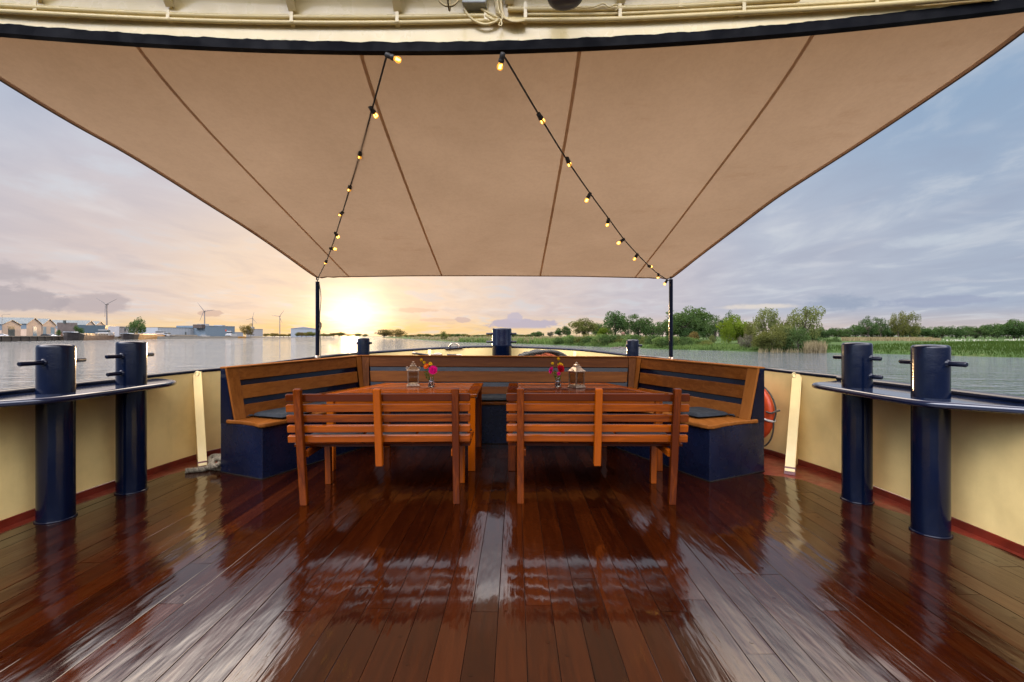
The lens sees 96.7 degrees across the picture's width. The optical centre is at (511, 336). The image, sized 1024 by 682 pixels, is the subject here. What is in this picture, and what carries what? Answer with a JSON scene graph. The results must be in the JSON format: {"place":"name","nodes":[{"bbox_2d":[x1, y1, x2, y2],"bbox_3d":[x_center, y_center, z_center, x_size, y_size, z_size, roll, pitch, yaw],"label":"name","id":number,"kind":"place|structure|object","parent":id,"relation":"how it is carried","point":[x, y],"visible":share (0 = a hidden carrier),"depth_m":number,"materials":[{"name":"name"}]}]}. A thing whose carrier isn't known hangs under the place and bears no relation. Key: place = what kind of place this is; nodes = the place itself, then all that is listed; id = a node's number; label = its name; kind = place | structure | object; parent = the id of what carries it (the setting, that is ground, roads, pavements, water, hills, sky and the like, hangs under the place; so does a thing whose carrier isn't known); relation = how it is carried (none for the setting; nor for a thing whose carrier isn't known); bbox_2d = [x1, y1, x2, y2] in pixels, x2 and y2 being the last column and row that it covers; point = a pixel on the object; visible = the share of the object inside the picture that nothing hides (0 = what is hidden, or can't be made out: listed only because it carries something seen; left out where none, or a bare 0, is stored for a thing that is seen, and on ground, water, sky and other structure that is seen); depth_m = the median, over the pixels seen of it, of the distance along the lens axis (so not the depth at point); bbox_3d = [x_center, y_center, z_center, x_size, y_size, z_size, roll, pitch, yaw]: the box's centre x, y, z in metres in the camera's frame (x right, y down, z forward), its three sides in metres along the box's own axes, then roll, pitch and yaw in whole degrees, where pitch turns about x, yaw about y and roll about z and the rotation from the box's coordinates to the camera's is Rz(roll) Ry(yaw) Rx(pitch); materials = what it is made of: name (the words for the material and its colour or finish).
{"place":"outdoors","nodes":[
{"label":"outdoors","id":0,"kind":"place"},
{"bbox_2d":[0,320,21,335],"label":"warehouse","id":1,"kind":"structure","parent":0,"point":[10,327],"depth_m":252.90,"materials":[{"name":"brick"}]},
{"bbox_2d":[8,326,14,335],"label":"door","id":2,"kind":"structure","parent":1,"relation":"in","point":[11,329],"depth_m":253.81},
{"bbox_2d":[0,317,42,335],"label":"warehouse","id":3,"kind":"structure","parent":0,"point":[31,326],"depth_m":281.16,"materials":[{"name":"brick"}]},
{"bbox_2d":[52,336,415,338],"bbox_3d":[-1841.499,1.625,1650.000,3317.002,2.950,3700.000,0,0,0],"label":"bank","id":4,"kind":"structure","parent":0,"point":[183,337],"depth_m":496.41,"materials":[{"name":"plant"}]},
{"bbox_2d":[37,319,56,333],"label":"warehouse","id":5,"kind":"structure","parent":4,"relation":"on","point":[49,326],"depth_m":302.59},
{"bbox_2d":[57,320,77,335],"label":"house","id":6,"kind":"structure","parent":4,"relation":"on","point":[64,326],"depth_m":292.11,"materials":[{"name":"grey brick"}]},
{"bbox_2d":[52,320,94,332],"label":"warehouse","id":7,"kind":"structure","parent":4,"relation":"on","point":[84,322],"depth_m":372.31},
{"bbox_2d":[77,325,107,332],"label":"shed","id":8,"kind":"structure","parent":4,"relation":"on","point":[91,328],"depth_m":366.76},
{"bbox_2d":[108,326,132,335],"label":"container stack","id":9,"kind":"object","parent":4,"relation":"on","point":[117,330],"visible":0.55,"depth_m":371.91,"materials":[{"name":"white metal"}]},
{"bbox_2d":[126,316,146,333],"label":"tree","id":10,"kind":"object","parent":4,"relation":"on","point":[139,325],"visible":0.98,"depth_m":371.33,"materials":[{"name":"green plant"}]},
{"bbox_2d":[138,327,193,334],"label":"factory shed","id":11,"kind":"structure","parent":4,"relation":"on","point":[176,331],"depth_m":617.58,"materials":[{"name":"metal"}]},
{"bbox_2d":[176,324,234,335],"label":"factory hall","id":12,"kind":"structure","parent":4,"relation":"on","point":[208,330],"depth_m":649.64,"materials":[{"name":"metal"}]},
{"bbox_2d":[239,323,254,336],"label":"tree","id":13,"kind":"object","parent":4,"relation":"on","point":[247,328],"visible":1,"depth_m":695.70,"materials":[{"name":"green plant"}]},
{"bbox_2d":[246,327,262,335],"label":"silo building","id":14,"kind":"structure","parent":4,"relation":"on","point":[257,332],"depth_m":907.28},
{"bbox_2d":[291,327,314,336],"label":"building","id":15,"kind":"structure","parent":4,"relation":"on","point":[300,329],"depth_m":1188.55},
{"bbox_2d":[0,444,1023,681],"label":"deck","id":16,"kind":"structure","parent":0,"point":[576,566],"depth_m":2.38,"materials":[{"name":"wood"}]},
{"bbox_2d":[17,344,86,524],"bbox_3d":[-3.223,0.676,3.219,0.224,1.247,0.535,0,0,-28],"label":"bollard","id":17,"kind":"object","parent":16,"relation":"on","point":[55,451],"visible":0.98,"depth_m":3.14,"materials":[{"name":"metal"}]},
{"bbox_2d":[0,378,176,407],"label":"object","id":18,"kind":"object","parent":17,"relation":"attached to","point":[28,396],"visible":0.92,"depth_m":3.24,"materials":[{"name":"paint"}]},
{"bbox_2d":[105,341,154,494],"bbox_3d":[-3.171,0.669,3.797,0.224,1.262,0.462,0,0,-25],"label":"bollard","id":19,"kind":"object","parent":16,"relation":"on","point":[130,357],"visible":0.98,"depth_m":3.71,"materials":[{"name":"metal"}]},
{"bbox_2d":[185,453,220,472],"bbox_3d":[-2.899,1.222,4.471,0.358,0.142,0.431,0,0,0],"label":"mooring rope","id":20,"kind":"object","parent":16,"relation":"on","point":[212,459],"visible":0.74,"depth_m":4.33,"materials":[{"name":"fabric"}]},
{"bbox_2d":[285,388,473,505],"bbox_3d":[-1.012,0.838,3.700,1.376,0.902,0.705,0,0,-2],"label":"slatted bench","id":21,"kind":"object","parent":16,"relation":"on","point":[456,440],"visible":0.98,"depth_m":3.43,"materials":[{"name":"brown wood"}]},
{"bbox_2d":[312,432,364,433],"bbox_3d":[-1.454,0.813,3.786,0.477,0.047,0.427,0,0,-1],"label":"seat cushion","id":22,"kind":"object","parent":21,"relation":"on","point":[342,433],"visible":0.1,"depth_m":3.72,"materials":[{"name":"grey fabric"}]},
{"bbox_2d":[366,432,415,433],"bbox_3d":[-1.014,0.813,3.799,0.477,0.046,0.427,0,0,-2],"label":"seat cushion","id":23,"kind":"object","parent":21,"relation":"on","point":[394,433],"visible":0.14,"depth_m":3.75,"materials":[{"name":"grey fabric"}]},
{"bbox_2d":[418,429,471,433],"bbox_3d":[-0.585,0.813,3.811,0.477,0.047,0.427,0,0,-3],"label":"seat cushion","id":24,"kind":"object","parent":21,"relation":"on","point":[440,432],"visible":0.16,"depth_m":3.74,"materials":[{"name":"grey fabric"}]},
{"bbox_2d":[326,383,482,470],"bbox_3d":[-1.067,0.918,4.840,1.464,0.738,1.040,0,0,0],"label":"slatted table","id":25,"kind":"object","parent":16,"relation":"on","point":[474,390],"visible":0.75,"depth_m":4.53,"materials":[{"name":"brown wood"}]},
{"bbox_2d":[406,361,419,386],"bbox_3d":[-1.090,0.412,5.020,0.157,0.273,0.140,0,0,-12],"label":"lantern","id":26,"kind":"object","parent":25,"relation":"on","point":[413,367],"visible":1,"depth_m":4.97,"materials":[{"name":"metal"}]},
{"bbox_2d":[220,355,764,482],"bbox_3d":[-0.180,0.773,5.000,5.178,1.053,2.023,0,0,0],"label":"corner bench","id":27,"kind":"object","parent":16,"relation":"on","point":[713,449],"visible":0.7,"depth_m":4.76,"materials":[{"name":"brown wood"}]},
{"bbox_2d":[247,407,311,418],"bbox_3d":[-2.258,0.752,4.491,0.427,0.053,0.488,0,0,21],"label":"seat cushion","id":28,"kind":"object","parent":27,"relation":"on","point":[279,413],"visible":0.58,"depth_m":4.34,"materials":[{"name":"grey fabric"}]},
{"bbox_2d":[482,394,505,400],"bbox_3d":[-0.215,0.753,5.614,0.488,0.052,0.427,0,0,-1],"label":"seat cushion","id":29,"kind":"object","parent":27,"relation":"on","point":[493,397],"visible":0.67,"depth_m":5.43,"materials":[{"name":"grey fabric"}]},
{"bbox_2d":[681,407,734,417],"bbox_3d":[1.868,0.752,4.528,0.427,0.054,0.488,0,0,-21],"label":"seat cushion","id":30,"kind":"object","parent":27,"relation":"on","point":[699,412],"visible":0.8,"depth_m":4.38,"materials":[{"name":"grey fabric"}]},
{"bbox_2d":[0,453,1023,557],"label":"waterway","id":31,"kind":"object","parent":16,"relation":"on","point":[774,465],"visible":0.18,"depth_m":4.07,"materials":[{"name":"paint"}]},
{"bbox_2d":[352,338,371,354],"bbox_3d":[-2.081,0.659,6.332,0.209,1.281,0.204,0,0,43],"label":"bollard","id":32,"kind":"object","parent":31,"relation":"on","point":[363,346],"visible":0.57,"depth_m":6.26,"materials":[{"name":"metal"}]},
{"bbox_2d":[486,328,516,355],"bbox_3d":[-0.165,0.586,7.050,0.368,1.429,0.330,0,0,42],"label":"bollard","id":33,"kind":"object","parent":31,"relation":"on","point":[501,341],"visible":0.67,"depth_m":6.92,"materials":[{"name":"metal"}]},
{"bbox_2d":[0,345,1023,554],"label":"bulwark","id":34,"kind":"object","parent":31,"relation":"on","point":[987,475],"visible":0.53,"depth_m":3.69,"materials":[{"name":"beige paint"}]},
{"bbox_2d":[193,371,207,466],"bbox_3d":[-3.179,0.828,4.634,0.080,0.947,0.476,0,0,-40],"label":"bulwark stay","id":35,"kind":"object","parent":34,"relation":"attached to","point":[201,454],"visible":0.94,"depth_m":4.62,"materials":[{"name":"beige paint"}]},
{"bbox_2d":[315,277,321,357],"bbox_3d":[-2.455,-0.238,5.754,0.085,1.036,0.068,0,0,43],"label":"awning pole","id":36,"kind":"object","parent":34,"relation":"attached to","point":[318,324],"visible":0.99,"depth_m":5.75,"materials":[{"name":"metal"}]},
{"bbox_2d":[518,349,566,355],"bbox_3d":[0.443,0.331,6.861,0.811,0.269,0.275,0,0,0],"label":"rope coil","id":37,"kind":"object","parent":34,"relation":"hanging from","point":[536,352],"visible":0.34,"depth_m":6.79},
{"bbox_2d":[668,277,673,358],"bbox_3d":[2.011,-0.238,5.770,0.068,1.076,0.088,0,0,0],"label":"awning pole","id":38,"kind":"object","parent":34,"relation":"attached to","point":[670,319],"visible":0.84,"depth_m":5.74,"materials":[{"name":"metal"}]},
{"bbox_2d":[764,386,779,446],"bbox_3d":[2.666,0.850,5.074,0.126,0.730,0.737,0,0,-13],"label":"lifebuoy","id":39,"kind":"object","parent":34,"relation":"hanging from","point":[770,412],"visible":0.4,"depth_m":4.79,"materials":[{"name":"orange plastic"}]},
{"bbox_2d":[784,373,801,474],"bbox_3d":[2.754,0.830,4.449,0.090,0.942,0.483,0,0,40],"label":"bulwark stay","id":40,"kind":"object","parent":34,"relation":"attached to","point":[791,460],"visible":1,"depth_m":4.43,"materials":[{"name":"beige paint"}]},
{"bbox_2d":[626,339,641,355],"bbox_3d":[1.698,0.672,6.386,0.206,1.256,0.185,0,0,-38],"label":"bollard","id":41,"kind":"object","parent":31,"relation":"on","point":[632,346],"visible":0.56,"depth_m":6.31,"materials":[{"name":"metal"}]},
{"bbox_2d":[507,383,662,470],"bbox_3d":[0.708,0.918,4.840,1.520,0.738,1.040,0,0,0],"label":"slatted table","id":42,"kind":"object","parent":16,"relation":"on","point":[552,388],"visible":0.55,"depth_m":4.53,"materials":[{"name":"brown wood"}]},
{"bbox_2d":[568,362,585,388],"bbox_3d":[0.690,0.412,4.860,0.157,0.273,0.140,0,0,-33],"label":"lantern","id":43,"kind":"object","parent":42,"relation":"on","point":[576,368],"visible":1,"depth_m":4.83,"materials":[{"name":"metal"}]},
{"bbox_2d":[506,388,689,504],"bbox_3d":[0.650,0.838,3.710,1.376,0.902,0.706,0,0,1],"label":"slatted bench","id":44,"kind":"object","parent":16,"relation":"on","point":[520,439],"visible":0.99,"depth_m":3.44,"materials":[{"name":"brown wood"}]},
{"bbox_2d":[565,432,613,433],"bbox_3d":[0.652,0.813,3.809,0.477,0.046,0.427,0,0,2],"label":"seat cushion","id":45,"kind":"object","parent":44,"relation":"on","point":[587,433],"visible":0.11,"depth_m":3.74,"materials":[{"name":"grey fabric"}]},
{"bbox_2d":[616,432,665,433],"bbox_3d":[1.083,0.813,3.800,0.477,0.047,0.427,0,0,3],"label":"seat cushion","id":46,"kind":"object","parent":44,"relation":"on","point":[640,432],"visible":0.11,"depth_m":3.74,"materials":[{"name":"grey fabric"}]},
{"bbox_2d":[833,342,882,504],"bbox_3d":[2.709,0.673,3.575,0.221,1.254,0.293,0,0,10],"label":"bollard","id":47,"kind":"object","parent":16,"relation":"on","point":[857,359],"visible":0.98,"depth_m":3.50,"materials":[{"name":"metal"}]},
{"bbox_2d":[812,376,1023,414],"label":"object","id":48,"kind":"object","parent":47,"relation":"attached to","point":[899,393],"visible":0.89,"depth_m":2.92,"materials":[{"name":"paint"}]},
{"bbox_2d":[898,344,968,539],"bbox_3d":[2.752,0.676,2.986,0.344,1.247,0.218,0,0,45],"label":"bollard","id":49,"kind":"object","parent":16,"relation":"on","point":[930,456],"visible":0.98,"depth_m":2.92,"materials":[{"name":"metal"}]},
{"bbox_2d":[0,0,1023,54],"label":"deck","id":50,"kind":"structure","parent":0,"point":[374,27],"depth_m":2.45,"materials":[{"name":"beige paint"}]},
{"bbox_2d":[318,52,400,277],"bbox_3d":[-1.516,-1.149,4.106,0.096,0.832,3.670,0,0,-28],"label":"string light","id":51,"kind":"object","parent":50,"relation":"hanging from","point":[393,57],"visible":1,"depth_m":2.94,"materials":[{"name":"plastic"}]},
{"bbox_2d":[438,0,458,10],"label":"cage lamp","id":52,"kind":"object","parent":50,"relation":"hanging from","point":[449,5],"visible":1,"depth_m":2.20,"materials":[{"name":"beige metal"}]},
{"bbox_2d":[462,0,486,10],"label":"junction box","id":53,"kind":"object","parent":50,"relation":"attached to","point":[473,5],"visible":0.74,"depth_m":2.45,"materials":[{"name":"grey plastic"}]},
{"bbox_2d":[0,12,1023,278],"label":"awning","id":54,"kind":"object","parent":50,"relation":"attached to","point":[682,158],"visible":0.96,"depth_m":3.10,"materials":[{"name":"fabric"}]},
{"bbox_2d":[497,52,669,284],"bbox_3d":[0.907,-1.086,4.118,0.155,0.901,3.863,0,0,32],"label":"string light","id":55,"kind":"object","parent":54,"relation":"hanging from","point":[502,57],"visible":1,"depth_m":3.26,"materials":[{"name":"plastic"}]},
{"bbox_2d":[548,0,581,10],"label":"deck lamp","id":56,"kind":"object","parent":50,"relation":"hanging from","point":[563,5],"visible":1,"depth_m":2.17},
{"bbox_2d":[0,337,1023,395],"bbox_3d":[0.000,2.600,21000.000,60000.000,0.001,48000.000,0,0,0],"label":"water","id":57,"kind":"structure","parent":0,"point":[1002,375],"depth_m":55.57,"materials":[{"name":"grey liquid"}]},
{"bbox_2d":[0,336,63,341],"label":"quay wall","id":58,"kind":"structure","parent":57,"relation":"in","point":[24,338],"depth_m":242.67,"materials":[{"name":"concrete"}]},
{"bbox_2d":[62,330,114,340],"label":"barge","id":59,"kind":"object","parent":57,"relation":"on","point":[99,335],"visible":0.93,"depth_m":289.18,"materials":[{"name":"grey metal"}]},
{"bbox_2d":[120,328,165,339],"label":"barge","id":60,"kind":"object","parent":57,"relation":"on","point":[128,336],"visible":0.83,"depth_m":366.10,"materials":[{"name":"grey metal"}]},
{"bbox_2d":[459,337,763,349],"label":"green reeds","id":61,"kind":"object","parent":57,"relation":"on","point":[542,340],"visible":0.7,"depth_m":108.59,"materials":[{"name":"plant"}]},
{"bbox_2d":[758,340,827,352],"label":"waterside reeds","id":62,"kind":"object","parent":57,"relation":"in","point":[814,347],"visible":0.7,"depth_m":70.47,"materials":[{"name":"plant"}]},
{"bbox_2d":[0,33,1023,335],"label":"sky","id":63,"kind":"structure","parent":0,"point":[925,217],"materials":[{"name":"blue"}]},
{"bbox_2d":[513,432,561,433],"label":"seat cushion","id":64,"kind":"object","parent":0,"point":[542,432],"visible":0.17,"depth_m":3.74,"materials":[{"name":"grey fabric"}]},
{"bbox_2d":[382,336,1023,357],"bbox_3d":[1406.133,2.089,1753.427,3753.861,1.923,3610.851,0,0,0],"label":"river bank","id":65,"kind":"structure","parent":0,"point":[719,340],"depth_m":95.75,"materials":[{"name":"green plant"}]},
{"bbox_2d":[374,329,391,337],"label":"tree","id":66,"kind":"object","parent":65,"relation":"on","point":[384,332],"visible":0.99,"depth_m":556.43,"materials":[{"name":"green plant"}]},
{"bbox_2d":[388,329,405,337],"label":"tree","id":67,"kind":"object","parent":65,"relation":"on","point":[398,333],"visible":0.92,"depth_m":566.88,"materials":[{"name":"green plant"}]},
{"bbox_2d":[407,334,619,342],"bbox_3d":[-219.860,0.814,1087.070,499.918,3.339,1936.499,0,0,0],"label":"reed bed","id":68,"kind":"object","parent":65,"relation":"on","point":[453,338],"visible":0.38,"depth_m":201.54,"materials":[{"name":"plant"}]},
{"bbox_2d":[568,318,598,335],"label":"tree","id":69,"kind":"object","parent":65,"relation":"on","point":[584,327],"visible":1,"depth_m":208.84,"materials":[{"name":"green plant"}]},
{"bbox_2d":[592,322,607,335],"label":"tree","id":70,"kind":"object","parent":65,"relation":"on","point":[599,327],"visible":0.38,"depth_m":228.34,"materials":[{"name":"green plant"}]},
{"bbox_2d":[597,334,617,344],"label":"bush","id":71,"kind":"object","parent":65,"relation":"on","point":[605,338],"visible":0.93,"depth_m":111.20,"materials":[{"name":"green plant"}]},
{"bbox_2d":[604,311,627,334],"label":"tree","id":72,"kind":"object","parent":65,"relation":"on","point":[617,323],"visible":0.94,"depth_m":198.30,"materials":[{"name":"green plant"}]},
{"bbox_2d":[622,314,654,336],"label":"tree","id":73,"kind":"object","parent":65,"relation":"on","point":[642,325],"visible":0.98,"depth_m":187.44,"materials":[{"name":"green plant"}]},
{"bbox_2d":[644,334,660,344],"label":"bush","id":74,"kind":"object","parent":65,"relation":"on","point":[648,339],"visible":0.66,"depth_m":99.00,"materials":[{"name":"green plant"}]},
{"bbox_2d":[654,321,668,336],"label":"tree","id":75,"kind":"object","parent":65,"relation":"on","point":[662,327],"visible":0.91,"depth_m":168.96,"materials":[{"name":"green plant"}]},
{"bbox_2d":[657,335,677,346],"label":"bush","id":76,"kind":"object","parent":65,"relation":"on","point":[666,341],"visible":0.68,"depth_m":91.69,"materials":[{"name":"green plant"}]},
{"bbox_2d":[664,310,703,334],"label":"tree","id":77,"kind":"object","parent":65,"relation":"on","point":[680,321],"visible":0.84,"depth_m":149.86,"materials":[{"name":"green plant"}]},
{"bbox_2d":[677,336,695,345],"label":"bush","id":78,"kind":"object","parent":65,"relation":"on","point":[687,340],"visible":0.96,"depth_m":90.08,"materials":[{"name":"green plant"}]},
{"bbox_2d":[675,328,704,338],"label":"bush","id":79,"kind":"object","parent":65,"relation":"on","point":[685,332],"visible":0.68,"depth_m":148.19,"materials":[{"name":"green plant"}]},
{"bbox_2d":[675,306,713,338],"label":"tree","id":80,"kind":"object","parent":65,"relation":"on","point":[699,313],"visible":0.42,"depth_m":154.84,"materials":[{"name":"green plant"}]},
{"bbox_2d":[703,315,726,338],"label":"tree","id":81,"kind":"object","parent":65,"relation":"on","point":[712,328],"visible":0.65,"depth_m":139.42,"materials":[{"name":"green plant"}]},
{"bbox_2d":[720,321,735,343],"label":"bush","id":82,"kind":"object","parent":65,"relation":"on","point":[724,333],"visible":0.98,"depth_m":92.89,"materials":[{"name":"green plant"}]},
{"bbox_2d":[716,314,751,342],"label":"tree","id":83,"kind":"object","parent":65,"relation":"on","point":[739,326],"visible":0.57,"depth_m":95.44,"materials":[{"name":"green plant"}]},
{"bbox_2d":[737,334,753,347],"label":"bush","id":84,"kind":"object","parent":65,"relation":"on","point":[747,342],"visible":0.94,"depth_m":79.77,"materials":[{"name":"green plant"}]},
{"bbox_2d":[743,322,757,343],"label":"bush","id":85,"kind":"object","parent":65,"relation":"on","point":[749,330],"visible":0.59,"depth_m":89.75,"materials":[{"name":"green plant"}]},
{"bbox_2d":[751,329,771,348],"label":"bush","id":86,"kind":"object","parent":65,"relation":"on","point":[755,341],"visible":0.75,"depth_m":75.66,"materials":[{"name":"green plant"}]},
{"bbox_2d":[752,307,782,346],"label":"tree","id":87,"kind":"object","parent":65,"relation":"on","point":[758,323],"visible":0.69,"depth_m":78.58,"materials":[{"name":"green plant"}]},
{"bbox_2d":[758,323,786,350],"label":"bush","id":88,"kind":"object","parent":65,"relation":"on","point":[779,335],"visible":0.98,"depth_m":74.35,"materials":[{"name":"green plant"}]},
{"bbox_2d":[773,324,798,348],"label":"bush","id":89,"kind":"object","parent":65,"relation":"on","point":[786,328],"visible":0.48,"depth_m":75.46,"materials":[{"name":"green plant"}]},
{"bbox_2d":[785,327,811,351],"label":"bush","id":90,"kind":"object","parent":65,"relation":"on","point":[799,336],"visible":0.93,"depth_m":73.70,"materials":[{"name":"green plant"}]},
{"bbox_2d":[786,306,825,340],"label":"tree","id":91,"kind":"object","parent":65,"relation":"on","point":[811,326],"visible":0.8,"depth_m":79.31,"materials":[{"name":"green plant"}]},
{"bbox_2d":[817,327,835,337],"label":"tree","id":92,"kind":"object","parent":65,"relation":"on","point":[825,333],"visible":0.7,"depth_m":255.37,"materials":[{"name":"green plant"}]},
{"bbox_2d":[835,329,853,336],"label":"tree","id":93,"kind":"object","parent":65,"relation":"on","point":[840,333],"visible":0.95,"depth_m":258.43,"materials":[{"name":"green plant"}]},
{"bbox_2d":[846,324,865,336],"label":"tree","id":94,"kind":"object","parent":65,"relation":"on","point":[854,328],"visible":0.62,"depth_m":272.01,"materials":[{"name":"green plant"}]},
{"bbox_2d":[857,316,879,336],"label":"tree","id":95,"kind":"object","parent":65,"relation":"on","point":[869,325],"visible":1,"depth_m":249.23,"materials":[{"name":"green plant"}]},
{"bbox_2d":[872,317,889,336],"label":"tree","id":96,"kind":"object","parent":65,"relation":"on","point":[882,325],"visible":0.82,"depth_m":251.09,"materials":[{"name":"green plant"}]},
{"bbox_2d":[841,337,940,340],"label":"pale reed field","id":97,"kind":"structure","parent":65,"relation":"on","point":[888,339],"depth_m":124.91,"materials":[{"name":"plant"}]},
{"bbox_2d":[889,311,909,336],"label":"tree","id":98,"kind":"object","parent":65,"relation":"on","point":[897,327],"visible":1,"depth_m":244.63,"materials":[{"name":"green plant"}]},
{"bbox_2d":[899,311,921,336],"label":"tree","id":99,"kind":"object","parent":65,"relation":"on","point":[911,316],"visible":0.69,"depth_m":245.00,"materials":[{"name":"green plant"}]},
{"bbox_2d":[913,326,936,337],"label":"tree","id":100,"kind":"object","parent":65,"relation":"on","point":[926,331],"visible":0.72,"depth_m":257.53,"materials":[{"name":"green plant"}]},
{"bbox_2d":[927,327,944,337],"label":"tree","id":101,"kind":"object","parent":65,"relation":"on","point":[937,334],"visible":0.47,"depth_m":268.01,"materials":[{"name":"green plant"}]},
{"bbox_2d":[944,325,969,337],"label":"tree","id":102,"kind":"object","parent":65,"relation":"on","point":[957,332],"visible":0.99,"depth_m":256.05,"materials":[{"name":"green plant"}]},
{"bbox_2d":[964,326,991,337],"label":"tree","id":103,"kind":"object","parent":65,"relation":"on","point":[976,333],"visible":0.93,"depth_m":258.32,"materials":[{"name":"green plant"}]},
{"bbox_2d":[982,323,1004,338],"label":"tree","id":104,"kind":"object","parent":65,"relation":"on","point":[991,329],"visible":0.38,"depth_m":258.23,"materials":[{"name":"green plant"}]},
{"bbox_2d":[992,319,1023,338],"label":"tree","id":105,"kind":"object","parent":65,"relation":"on","point":[1011,327],"visible":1,"depth_m":234.02,"materials":[{"name":"green plant"}]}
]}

